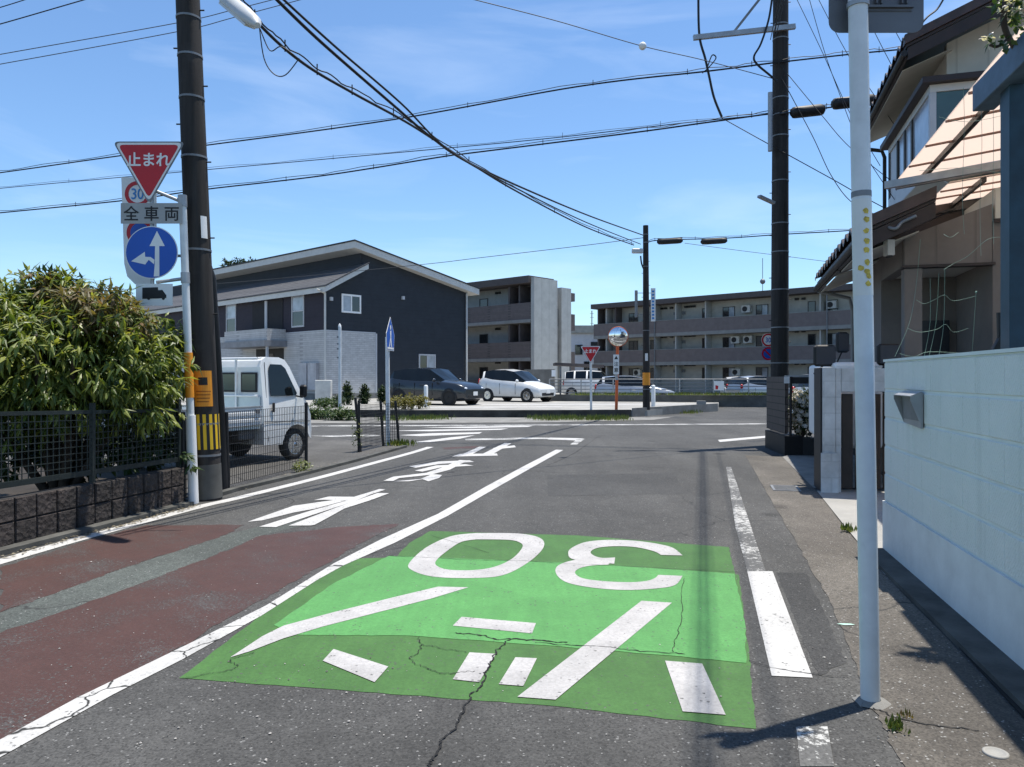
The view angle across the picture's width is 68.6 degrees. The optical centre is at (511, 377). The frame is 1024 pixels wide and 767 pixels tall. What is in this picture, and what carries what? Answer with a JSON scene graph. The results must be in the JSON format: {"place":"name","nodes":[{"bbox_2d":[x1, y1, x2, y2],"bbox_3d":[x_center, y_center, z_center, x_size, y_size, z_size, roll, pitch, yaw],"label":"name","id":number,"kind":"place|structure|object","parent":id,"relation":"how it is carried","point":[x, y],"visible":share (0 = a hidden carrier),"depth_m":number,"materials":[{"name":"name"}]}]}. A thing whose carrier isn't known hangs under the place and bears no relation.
{"place":"outdoors","nodes":[
{"label":"outdoors","id":0,"kind":"place"},
{"bbox_2d":[0,464,126,496],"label":"soil","id":1,"kind":"structure","parent":0,"point":[10,491],"depth_m":10.05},
{"bbox_2d":[0,261,204,490],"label":"evergreen bush","id":2,"kind":"object","parent":1,"relation":"on","point":[58,332],"visible":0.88,"depth_m":7.74,"materials":[{"name":"green plant"}]},
{"bbox_2d":[6,436,397,499],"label":"car park","id":3,"kind":"structure","parent":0,"point":[323,451],"depth_m":13.63,"materials":[{"name":"asphalt"}]},
{"bbox_2d":[181,412,187,500],"bbox_3d":[-3.771,0.925,8.984,0.056,1.050,0.868,0,0,-1],"label":"fence","id":4,"kind":"object","parent":3,"relation":"on","point":[183,440],"visible":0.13,"depth_m":8.57,"materials":[{"name":"black metal"}]},
{"bbox_2d":[102,357,310,468],"bbox_3d":[-4.998,0.555,12.326,1.905,1.790,3.340,0,0,26],"label":"pickup truck","id":5,"kind":"object","parent":3,"relation":"on","point":[255,383],"visible":0.34,"depth_m":12.70,"materials":[{"name":"white paint"}]},
{"bbox_2d":[225,402,307,487],"bbox_3d":[-3.455,0.925,10.749,0.074,1.051,2.259,0,0,11],"label":"fence","id":6,"kind":"object","parent":3,"relation":"on","point":[305,432],"visible":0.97,"depth_m":10.36,"materials":[{"name":"black metal"}]},
{"bbox_2d":[354,398,399,451],"bbox_3d":[-2.776,0.925,15.256,0.261,1.055,1.702,0,0,19],"label":"fence","id":7,"kind":"object","parent":3,"relation":"on","point":[357,414],"visible":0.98,"depth_m":15.29,"materials":[{"name":"black metal"}]},
{"bbox_2d":[385,318,393,444],"bbox_3d":[-2.627,0.090,15.863,0.123,2.721,0.680,0,0,5],"label":"traffic sign","id":8,"kind":"object","parent":3,"relation":"on","point":[389,342],"visible":1,"depth_m":15.85,"materials":[{"name":"metal"}]},
{"bbox_2d":[135,239,479,398],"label":"apartment house","id":9,"kind":"structure","parent":0,"point":[294,321],"depth_m":44.41,"materials":[{"name":"black"}]},
{"bbox_2d":[226,304,235,331],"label":"window","id":10,"kind":"structure","parent":9,"relation":"in","point":[230,309],"depth_m":48.05,"materials":[{"name":"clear glass"}]},
{"bbox_2d":[291,295,303,327],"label":"window","id":11,"kind":"structure","parent":9,"relation":"in","point":[297,302],"depth_m":42.82,"materials":[{"name":"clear glass"}]},
{"bbox_2d":[341,294,360,313],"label":"window","id":12,"kind":"structure","parent":9,"relation":"in","point":[350,303],"depth_m":42.18,"materials":[{"name":"glass"}]},
{"bbox_2d":[419,354,435,367],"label":"window","id":13,"kind":"structure","parent":9,"relation":"in","point":[425,360],"depth_m":46.38,"materials":[{"name":"clear glass"}]},
{"bbox_2d":[172,393,718,415],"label":"parking forecourt","id":14,"kind":"structure","parent":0,"point":[374,401],"depth_m":32.51,"materials":[{"name":"concrete"}]},
{"bbox_2d":[315,380,331,403],"bbox_3d":[-8.502,0.681,33.868,0.700,1.098,0.350,0,0,0],"label":"utility cabinet","id":15,"kind":"object","parent":14,"relation":"on","point":[323,388],"visible":0.62,"depth_m":33.69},
{"bbox_2d":[390,367,484,405],"bbox_3d":[-3.482,0.422,33.865,4.375,1.725,2.239,0,0,30],"label":"parked car","id":16,"kind":"object","parent":14,"relation":"on","point":[446,387],"visible":0.76,"depth_m":33.12,"materials":[{"name":"grey paint"}]},
{"bbox_2d":[478,369,555,401],"bbox_3d":[0.228,0.438,38.135,3.875,1.695,2.129,0,0,36],"label":"parked car","id":17,"kind":"object","parent":14,"relation":"on","point":[510,384],"visible":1,"depth_m":37.50,"materials":[{"name":"white paint"}]},
{"bbox_2d":[430,404,642,407],"bbox_3d":[2.328,1.224,32.420,11.648,0.001,3.695,0,0,-6],"label":"parking line","id":18,"kind":"object","parent":14,"relation":"on","point":[528,404],"visible":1,"depth_m":33.56,"materials":[{"name":"white paint"}]},
{"bbox_2d":[562,370,606,393],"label":"parked car","id":19,"kind":"object","parent":14,"relation":"on","point":[580,374],"visible":0.24,"depth_m":48.53,"materials":[{"name":"white paint"}]},
{"bbox_2d":[594,376,673,394],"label":"parked car","id":20,"kind":"object","parent":14,"relation":"on","point":[620,386],"visible":0.12,"depth_m":41.33,"materials":[{"name":"silver metal"}]},
{"bbox_2d":[632,225,654,409],"bbox_3d":[4.916,-2.120,28.129,0.899,7.141,0.293,0,0,-9],"label":"utility pole","id":21,"kind":"object","parent":14,"relation":"on","point":[646,353],"visible":0.98,"depth_m":28.06,"materials":[{"name":"concrete"}]},
{"bbox_2d":[121,237,642,289],"bbox_3d":[-8.241,-4.860,33.574,28.703,0.800,0.025,0,0,22],"label":"overhead cable","id":22,"kind":"object","parent":21,"relation":"attached to","point":[423,264],"visible":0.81,"depth_m":31.60,"materials":[{"name":"grey metal"}]},
{"bbox_2d":[240,0,633,245],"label":"overhead cable","id":23,"kind":"object","parent":21,"relation":"attached to","point":[264,28],"visible":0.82,"depth_m":9.85,"materials":[{"name":"rubber"}]},
{"bbox_2d":[275,0,643,235],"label":"overhead cable","id":24,"kind":"object","parent":21,"relation":"attached to","point":[303,25],"visible":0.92,"depth_m":10.01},
{"bbox_2d":[283,0,639,243],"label":"overhead cable","id":25,"kind":"object","parent":21,"relation":"attached to","point":[349,58],"visible":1,"depth_m":10.30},
{"bbox_2d":[649,229,848,241],"bbox_3d":[10.776,-5.154,26.339,12.036,0.354,0.039,0,0,18],"label":"overhead cable","id":26,"kind":"object","parent":21,"relation":"attached to","point":[828,231],"visible":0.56,"depth_m":26.92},
{"bbox_2d":[550,394,766,406],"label":"retaining wall","id":27,"kind":"structure","parent":14,"relation":"on","point":[742,400],"depth_m":36.93,"materials":[{"name":"concrete"}]},
{"bbox_2d":[549,379,796,393],"bbox_3d":[8.291,0.482,37.120,13.134,0.802,0.068,0,0,13],"label":"rail fence","id":28,"kind":"object","parent":27,"relation":"on","point":[613,389],"visible":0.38,"depth_m":37.27,"materials":[{"name":"metal"}]},
{"bbox_2d":[0,0,971,365],"label":"sky","id":29,"kind":"structure","parent":0,"point":[707,179],"materials":[{"name":"blue"}]},
{"bbox_2d":[311,417,669,422],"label":"verge","id":30,"kind":"structure","parent":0,"point":[483,420],"depth_m":24.91,"materials":[{"name":"grey concrete"}]},
{"bbox_2d":[322,403,355,420],"bbox_3d":[-5.651,1.250,24.982,1.254,0.784,0.829,0,0,0],"label":"hedge","id":31,"kind":"object","parent":30,"relation":"on","point":[340,413],"visible":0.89,"depth_m":24.88,"materials":[{"name":"green plant"}]},
{"bbox_2d":[375,391,766,420],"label":"grass","id":32,"kind":"structure","parent":30,"relation":"on","point":[546,417],"depth_m":26.01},
{"bbox_2d":[0,394,1023,766],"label":"road","id":33,"kind":"structure","parent":0,"point":[310,726],"depth_m":3.53,"materials":[{"name":"asphalt"}]},
{"bbox_2d":[0,467,193,555],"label":"block wall","id":34,"kind":"structure","parent":33,"relation":"on","point":[38,518],"depth_m":7.06,"materials":[{"name":"concrete"}]},
{"bbox_2d":[0,399,180,488],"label":"lattice fence","id":35,"kind":"object","parent":34,"relation":"on","point":[92,471],"visible":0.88,"depth_m":7.25,"materials":[{"name":"metal"}]},
{"bbox_2d":[0,524,241,611],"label":"red surfacing","id":36,"kind":"structure","parent":33,"relation":"on","point":[35,578],"depth_m":5.99,"materials":[{"name":"asphalt"}]},
{"bbox_2d":[0,519,303,632],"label":"worn lane","id":37,"kind":"structure","parent":33,"relation":"on","point":[93,589],"depth_m":5.40,"materials":[{"name":"asphalt"}]},
{"bbox_2d":[115,141,198,503],"bbox_3d":[-4.067,-0.619,8.582,0.931,4.142,0.119,0,0,-6],"label":"traffic sign","id":38,"kind":"object","parent":33,"relation":"on","point":[151,252],"visible":0.97,"depth_m":8.56,"materials":[{"name":"metal"}]},
{"bbox_2d":[0,563,342,756],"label":"line","id":39,"kind":"object","parent":33,"relation":"on","point":[38,727],"visible":1,"depth_m":3.58,"materials":[{"name":"white paint"}]},
{"bbox_2d":[0,524,397,738],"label":"red surfacing","id":40,"kind":"structure","parent":33,"relation":"on","point":[149,621],"depth_m":4.46,"materials":[{"name":"asphalt"}]},
{"bbox_2d":[173,0,227,501],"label":"utility pole","id":41,"kind":"object","parent":33,"relation":"on","point":[209,407],"visible":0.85,"depth_m":8.78,"materials":[{"name":"concrete"}]},
{"bbox_2d":[121,177,180,283],"bbox_3d":[-4.233,-1.746,8.987,0.880,1.292,0.039,0,0,0],"label":"traffic sign","id":42,"kind":"object","parent":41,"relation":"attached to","point":[132,192],"visible":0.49,"depth_m":8.97,"materials":[{"name":"metal"}]},
{"bbox_2d":[219,0,261,28],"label":"street lamp","id":43,"kind":"object","parent":41,"relation":"attached to","point":[242,13],"visible":1,"depth_m":7.18,"materials":[{"name":"metal"}]},
{"bbox_2d":[0,447,431,563],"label":"edge line","id":44,"kind":"object","parent":33,"relation":"on","point":[41,549],"visible":1,"depth_m":7.90,"materials":[{"name":"white paint"}]},
{"bbox_2d":[222,445,406,495],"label":"kerb","id":45,"kind":"structure","parent":33,"relation":"on","point":[274,480],"depth_m":11.12,"materials":[{"name":"concrete"}]},
{"bbox_2d":[248,489,387,526],"bbox_3d":[-2.074,1.444,8.466,0.731,0.001,2.539,0,0,11],"label":"stop lettering","id":46,"kind":"object","parent":33,"relation":"on","point":[320,517],"visible":1,"depth_m":8.18,"materials":[{"name":"white paint"}]},
{"bbox_2d":[337,323,340,406],"bbox_3d":[-6.327,-0.258,27.460,0.156,3.416,0.120,0,0,0],"label":"marker post","id":47,"kind":"object","parent":33,"relation":"on","point":[339,362],"visible":0.88,"depth_m":27.42,"materials":[{"name":"white paint"}]},
{"bbox_2d":[384,460,472,480],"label":"stop lettering","id":48,"kind":"object","parent":33,"relation":"on","point":[433,475],"visible":1,"depth_m":11.73,"materials":[{"name":"white paint"}]},
{"bbox_2d":[334,450,561,564],"bbox_3d":[-0.155,1.446,10.352,0.213,0.001,9.459,0,0,14],"label":"line","id":49,"kind":"object","parent":33,"relation":"on","point":[391,539],"visible":1,"depth_m":7.67,"materials":[{"name":"white paint"}]},
{"bbox_2d":[180,558,755,728],"bbox_3d":[-0.031,1.448,4.622,2.974,0.001,2.598,0,0,11],"label":"green zone","id":50,"kind":"object","parent":33,"relation":"on","point":[630,683],"visible":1,"depth_m":3.70,"materials":[{"name":"paint"}]},
{"bbox_2d":[323,649,387,681],"bbox_3d":[-0.789,1.444,3.782,0.508,0.001,0.167,0,0,41],"label":"zone lettering","id":51,"kind":"object","parent":50,"relation":"on","point":[368,669],"visible":1,"depth_m":3.77},
{"bbox_2d":[427,639,510,766],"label":"road crack","id":52,"kind":"object","parent":50,"relation":"on","point":[459,717],"visible":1,"depth_m":3.28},
{"bbox_2d":[453,652,494,681],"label":"zone lettering","id":53,"kind":"object","parent":50,"relation":"on","point":[477,663],"visible":1,"depth_m":3.73},
{"bbox_2d":[274,556,746,662],"bbox_3d":[0.114,1.446,4.943,2.806,0.001,1.897,0,0,10],"label":"green zone","id":54,"kind":"object","parent":50,"relation":"on","point":[549,602],"visible":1,"depth_m":4.73,"materials":[{"name":"paint"}]},
{"bbox_2d":[231,587,467,656],"bbox_3d":[-0.962,1.444,4.590,0.238,0.001,1.729,0,0,42],"label":"zone lettering","id":55,"kind":"object","parent":54,"relation":"on","point":[291,629],"visible":1,"depth_m":4.56},
{"bbox_2d":[453,617,535,632],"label":"zone lettering","id":56,"kind":"object","parent":54,"relation":"on","point":[516,626],"visible":1,"depth_m":4.38},
{"bbox_2d":[518,601,670,699],"bbox_3d":[0.516,1.444,4.102,0.183,0.001,1.724,0,0,30],"label":"zone lettering","id":57,"kind":"object","parent":54,"relation":"on","point":[556,682],"visible":1,"depth_m":3.93},
{"bbox_2d":[555,559,681,589],"bbox_3d":[0.710,1.444,5.469,0.738,0.001,0.963,0,0,-44],"label":"zone lettering","id":58,"kind":"object","parent":54,"relation":"on","point":[565,571],"visible":1,"depth_m":5.33},
{"bbox_2d":[499,657,536,685],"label":"zone lettering","id":59,"kind":"object","parent":50,"relation":"on","point":[518,671],"visible":1,"depth_m":3.68},
{"bbox_2d":[665,661,725,714],"bbox_3d":[0.847,1.444,3.516,0.182,0.001,0.600,0,0,4],"label":"zone lettering","id":60,"kind":"object","parent":50,"relation":"on","point":[694,689],"visible":1,"depth_m":3.48},
{"bbox_2d":[310,410,630,417],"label":"kerb wall","id":61,"kind":"structure","parent":33,"relation":"on","point":[490,413],"depth_m":26.85,"materials":[{"name":"concrete"}]},
{"bbox_2d":[581,346,599,409],"bbox_3d":[2.834,0.161,27.113,0.713,2.580,0.108,0,0,0],"label":"traffic sign","id":62,"kind":"object","parent":61,"relation":"on","point":[590,352],"visible":0.93,"depth_m":27.06,"materials":[{"name":"metal"}]},
{"bbox_2d":[452,443,514,456],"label":"stop lettering","id":63,"kind":"object","parent":33,"relation":"on","point":[492,452],"visible":1,"depth_m":14.56,"materials":[{"name":"white paint"}]},
{"bbox_2d":[12,502,989,765],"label":"grit","id":64,"kind":"object","parent":33,"relation":"on","point":[436,656],"visible":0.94,"depth_m":3.34,"materials":[{"name":"gravel"}]},
{"bbox_2d":[311,423,766,425],"bbox_3d":[0.737,1.446,22.671,14.540,0.001,0.544,0,0,-4],"label":"edge line","id":65,"kind":"object","parent":33,"relation":"on","point":[539,425],"visible":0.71,"depth_m":22.43,"materials":[{"name":"white paint"}]},
{"bbox_2d":[398,531,734,573],"bbox_3d":[0.445,1.448,6.326,2.722,0.001,1.117,0,0,12],"label":"green zone","id":66,"kind":"object","parent":33,"relation":"on","point":[692,557],"visible":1,"depth_m":6.19,"materials":[{"name":"paint"}]},
{"bbox_2d":[408,533,543,577],"bbox_3d":[-0.259,1.444,6.172,1.079,0.001,1.560,0,0,0],"label":"zone lettering","id":67,"kind":"object","parent":66,"relation":"on","point":[422,562],"visible":1,"depth_m":6.04},
{"bbox_2d":[568,540,681,563],"bbox_3d":[0.920,1.444,6.234,0.925,0.001,0.852,0,0,0],"label":"zone lettering","id":68,"kind":"object","parent":66,"relation":"on","point":[581,551],"visible":1,"depth_m":6.36},
{"bbox_2d":[547,473,684,495],"bbox_3d":[1.449,1.448,10.232,2.030,0.001,2.232,0,0,0],"label":"road patch","id":69,"kind":"object","parent":33,"relation":"on","point":[609,484],"visible":1,"depth_m":10.12,"materials":[{"name":"asphalt"}]},
{"bbox_2d":[608,326,627,409],"bbox_3d":[3.869,-0.198,27.379,0.734,3.298,0.278,0,0,0],"label":"traffic mirror","id":70,"kind":"object","parent":33,"relation":"on","point":[618,337],"visible":0.98,"depth_m":27.35,"materials":[{"name":"metal"}]},
{"bbox_2d":[632,403,717,416],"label":"kerb wall","id":71,"kind":"structure","parent":33,"relation":"on","point":[668,410],"depth_m":29.52,"materials":[{"name":"grey concrete"}]},
{"bbox_2d":[693,0,795,431],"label":"utility pole","id":72,"kind":"object","parent":33,"relation":"on","point":[778,124],"visible":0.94,"depth_m":15.75,"materials":[{"name":"concrete"}]},
{"bbox_2d":[0,113,764,188],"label":"overhead cable","id":73,"kind":"object","parent":72,"relation":"attached to","point":[660,125],"visible":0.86,"depth_m":18.31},
{"bbox_2d":[0,110,774,212],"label":"overhead cable","id":74,"kind":"object","parent":72,"relation":"attached to","point":[391,164],"visible":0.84,"depth_m":17.75,"materials":[{"name":"rubber"}]},
{"bbox_2d":[0,59,777,172],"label":"overhead cable","id":75,"kind":"object","parent":72,"relation":"attached to","point":[467,106],"visible":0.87,"depth_m":17.80,"materials":[{"name":"rubber"}]},
{"bbox_2d":[476,0,777,79],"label":"overhead cable","id":76,"kind":"object","parent":72,"relation":"attached to","point":[620,39],"visible":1,"depth_m":14.14,"materials":[{"name":"rubber"}]},
{"bbox_2d":[697,0,722,116],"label":"hanging cable","id":77,"kind":"object","parent":72,"relation":"hanging from","point":[704,56],"visible":0.98,"depth_m":15.68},
{"bbox_2d":[779,103,831,114],"bbox_3d":[7.574,-5.732,15.540,3.971,0.477,0.031,0,0,5],"label":"overhead cable","id":78,"kind":"object","parent":72,"relation":"attached to","point":[786,112],"visible":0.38,"depth_m":15.69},
{"bbox_2d":[790,104,825,117],"bbox_3d":[6.173,-5.551,15.658,0.726,0.295,0.240,0,0,0],"label":"splice case","id":79,"kind":"object","parent":78,"relation":"attached to","point":[808,111],"visible":0.99,"depth_m":15.56,"materials":[{"name":"black plastic"}]},
{"bbox_2d":[831,94,873,109],"bbox_3d":[7.097,-5.717,15.580,0.926,0.317,0.240,0,0,0],"label":"splice case","id":80,"kind":"object","parent":78,"relation":"attached to","point":[836,103],"visible":0.56,"depth_m":15.49,"materials":[{"name":"black plastic"}]},
{"bbox_2d":[779,46,899,62],"bbox_3d":[7.482,-6.771,15.548,3.789,0.382,0.031,0,0,5],"label":"overhead cable","id":81,"kind":"object","parent":72,"relation":"attached to","point":[789,60],"visible":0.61,"depth_m":15.62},
{"bbox_2d":[726,467,765,570],"bbox_3d":[2.637,1.446,8.840,0.148,0.001,6.737,0,0,14],"label":"edge line","id":82,"kind":"object","parent":33,"relation":"on","point":[750,552],"visible":1,"depth_m":7.03,"materials":[{"name":"white paint"}]},
{"bbox_2d":[726,376,766,394],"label":"parked car","id":83,"kind":"object","parent":33,"relation":"on","point":[758,389],"visible":0.09,"depth_m":42.98,"materials":[{"name":"silver metal"}]},
{"bbox_2d":[747,571,812,677],"bbox_3d":[1.603,1.446,4.611,0.190,0.001,2.062,0,0,14],"label":"edge line","id":84,"kind":"object","parent":33,"relation":"on","point":[784,650],"visible":1,"depth_m":4.30,"materials":[{"name":"white paint"}]},
{"bbox_2d":[777,572,846,675],"bbox_3d":[1.820,1.448,4.600,0.214,0.001,2.040,0,0,15],"label":"road patch","id":85,"kind":"object","parent":33,"relation":"on","point":[816,630],"visible":1,"depth_m":4.43,"materials":[{"name":"asphalt"}]},
{"bbox_2d":[796,726,833,765],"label":"edge line","id":86,"kind":"object","parent":33,"relation":"on","point":[814,746],"visible":1,"depth_m":2.94,"materials":[{"name":"white paint"}]},
{"bbox_2d":[814,367,884,492],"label":"gate wall","id":87,"kind":"structure","parent":33,"relation":"on","point":[833,439],"depth_m":9.38,"materials":[{"name":"grey concrete"}]},
{"bbox_2d":[878,548,1023,710],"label":"kerb","id":88,"kind":"structure","parent":33,"relation":"on","point":[1003,671],"depth_m":4.19,"materials":[{"name":"concrete"}]},
{"bbox_2d":[882,347,1023,669],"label":"block wall","id":89,"kind":"structure","parent":33,"relation":"on","point":[953,519],"depth_m":4.44,"materials":[{"name":"white concrete"}]},
{"bbox_2d":[895,88,998,356],"bbox_3d":[3.094,-1.068,5.203,0.955,1.858,0.210,0,0,0],"label":"plant net","id":90,"kind":"object","parent":89,"relation":"on","point":[952,236],"visible":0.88,"depth_m":5.15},
{"bbox_2d":[959,647,1023,717],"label":"gutter groove","id":91,"kind":"object","parent":33,"relation":"on","point":[1011,702],"visible":0.36,"depth_m":3.44},
{"bbox_2d":[973,33,1023,348],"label":"pergola frame","id":92,"kind":"object","parent":33,"relation":"on","point":[1000,82],"visible":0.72,"depth_m":4.54,"materials":[{"name":"teal metal"}]},
{"bbox_2d":[980,0,1023,54],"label":"climbing plant","id":93,"kind":"object","parent":92,"relation":"on","point":[1004,22],"visible":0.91,"depth_m":4.29,"materials":[{"name":"green plant"}]},
{"bbox_2d":[524,369,555,387],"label":"enclosure wall","id":94,"kind":"structure","parent":0,"point":[544,375],"depth_m":46.49,"materials":[{"name":"grey concrete"}]},
{"bbox_2d":[783,455,882,487],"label":"pavement","id":95,"kind":"structure","parent":0,"point":[802,466],"depth_m":12.10,"materials":[{"name":"grey concrete"}]},
{"bbox_2d":[765,375,813,455],"bbox_3d":[5.499,0.709,14.600,1.022,1.482,1.800,0,0,0],"label":"garden screen","id":96,"kind":"object","parent":95,"relation":"on","point":[780,439],"visible":0.75,"depth_m":14.02,"materials":[{"name":"black plastic"}]},
{"bbox_2d":[788,384,812,436],"bbox_3d":[5.522,0.703,14.260,0.701,1.138,0.676,0,0,0],"label":"flowering bush","id":97,"kind":"object","parent":96,"relation":"on","point":[800,408],"visible":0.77,"depth_m":14.12,"materials":[{"name":"white plant"}]},
{"bbox_2d":[809,332,900,447],"bbox_3d":[4.851,0.157,11.285,1.005,1.586,3.319,0,0,12],"label":"gate","id":98,"kind":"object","parent":95,"relation":"on","point":[824,355],"visible":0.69,"depth_m":10.15,"materials":[{"name":"white paint"}]},
{"bbox_2d":[817,490,885,574],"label":"driveway","id":99,"kind":"structure","parent":0,"point":[842,504],"depth_m":8.28,"materials":[{"name":"concrete"}]},
{"bbox_2d":[745,455,1023,766],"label":"pavement","id":100,"kind":"structure","parent":0,"point":[908,628],"depth_m":3.80,"materials":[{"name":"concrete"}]},
{"bbox_2d":[829,0,923,709],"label":"traffic sign","id":101,"kind":"object","parent":100,"relation":"on","point":[858,21],"visible":1,"depth_m":3.31,"materials":[{"name":"metal"}]},
{"bbox_2d":[884,713,910,734],"bbox_3d":[1.578,1.419,3.074,0.083,0.054,0.104,0,0,0],"label":"weed","id":102,"kind":"object","parent":100,"relation":"on","point":[893,725],"visible":1,"depth_m":3.07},
{"bbox_2d":[982,746,1009,759],"bbox_3d":[1.858,1.442,2.881,0.090,0.008,0.090,0,0,0],"label":"survey cap","id":103,"kind":"object","parent":100,"relation":"on","point":[995,752],"visible":1,"depth_m":2.88,"materials":[{"name":"plastic"}]},
{"label":"ground","id":104,"kind":"structure","parent":0,"visible":0},
{"bbox_2d":[468,275,574,391],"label":"apartment block","id":105,"kind":"structure","parent":104,"relation":"on","point":[522,323],"depth_m":60.22,"materials":[{"name":"grey concrete"}]},
{"bbox_2d":[571,325,596,370],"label":"white house","id":106,"kind":"structure","parent":104,"relation":"on","point":[582,335],"depth_m":88.00,"materials":[{"name":"paint"}]},
{"bbox_2d":[591,258,852,392],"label":"apartment block","id":107,"kind":"structure","parent":104,"relation":"on","point":[717,336],"depth_m":69.49,"materials":[{"name":"grey concrete"}]},
{"bbox_2d":[813,0,1023,471],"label":"tiled house","id":108,"kind":"structure","parent":104,"relation":"on","point":[937,66],"depth_m":11.29,"materials":[{"name":"brown tile"}]},
{"bbox_2d":[899,99,927,176],"bbox_3d":[6.951,-3.998,12.963,0.026,0.918,2.365,0,0,17],"label":"side window","id":109,"kind":"structure","parent":108,"relation":"in","point":[920,122],"depth_m":12.74,"materials":[{"name":"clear glass"}]},
{"bbox_2d":[922,320,948,355],"bbox_3d":[6.293,0.455,11.234,0.442,2.600,0.071,0,0,17],"label":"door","id":110,"kind":"structure","parent":108,"relation":"in","point":[936,343],"depth_m":11.19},
{"bbox_2d":[936,89,969,130],"bbox_3d":[8.465,-3.998,11.202,3.801,0.918,0.026,0,0,17],"label":"front window","id":111,"kind":"structure","parent":108,"relation":"in","point":[946,101],"depth_m":11.70,"materials":[{"name":"teal glass"}]},
{"bbox_2d":[884,26,1023,213],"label":"terrace roof","id":112,"kind":"structure","parent":108,"relation":"attached to","point":[948,143],"depth_m":8.87,"materials":[{"name":"beige"}]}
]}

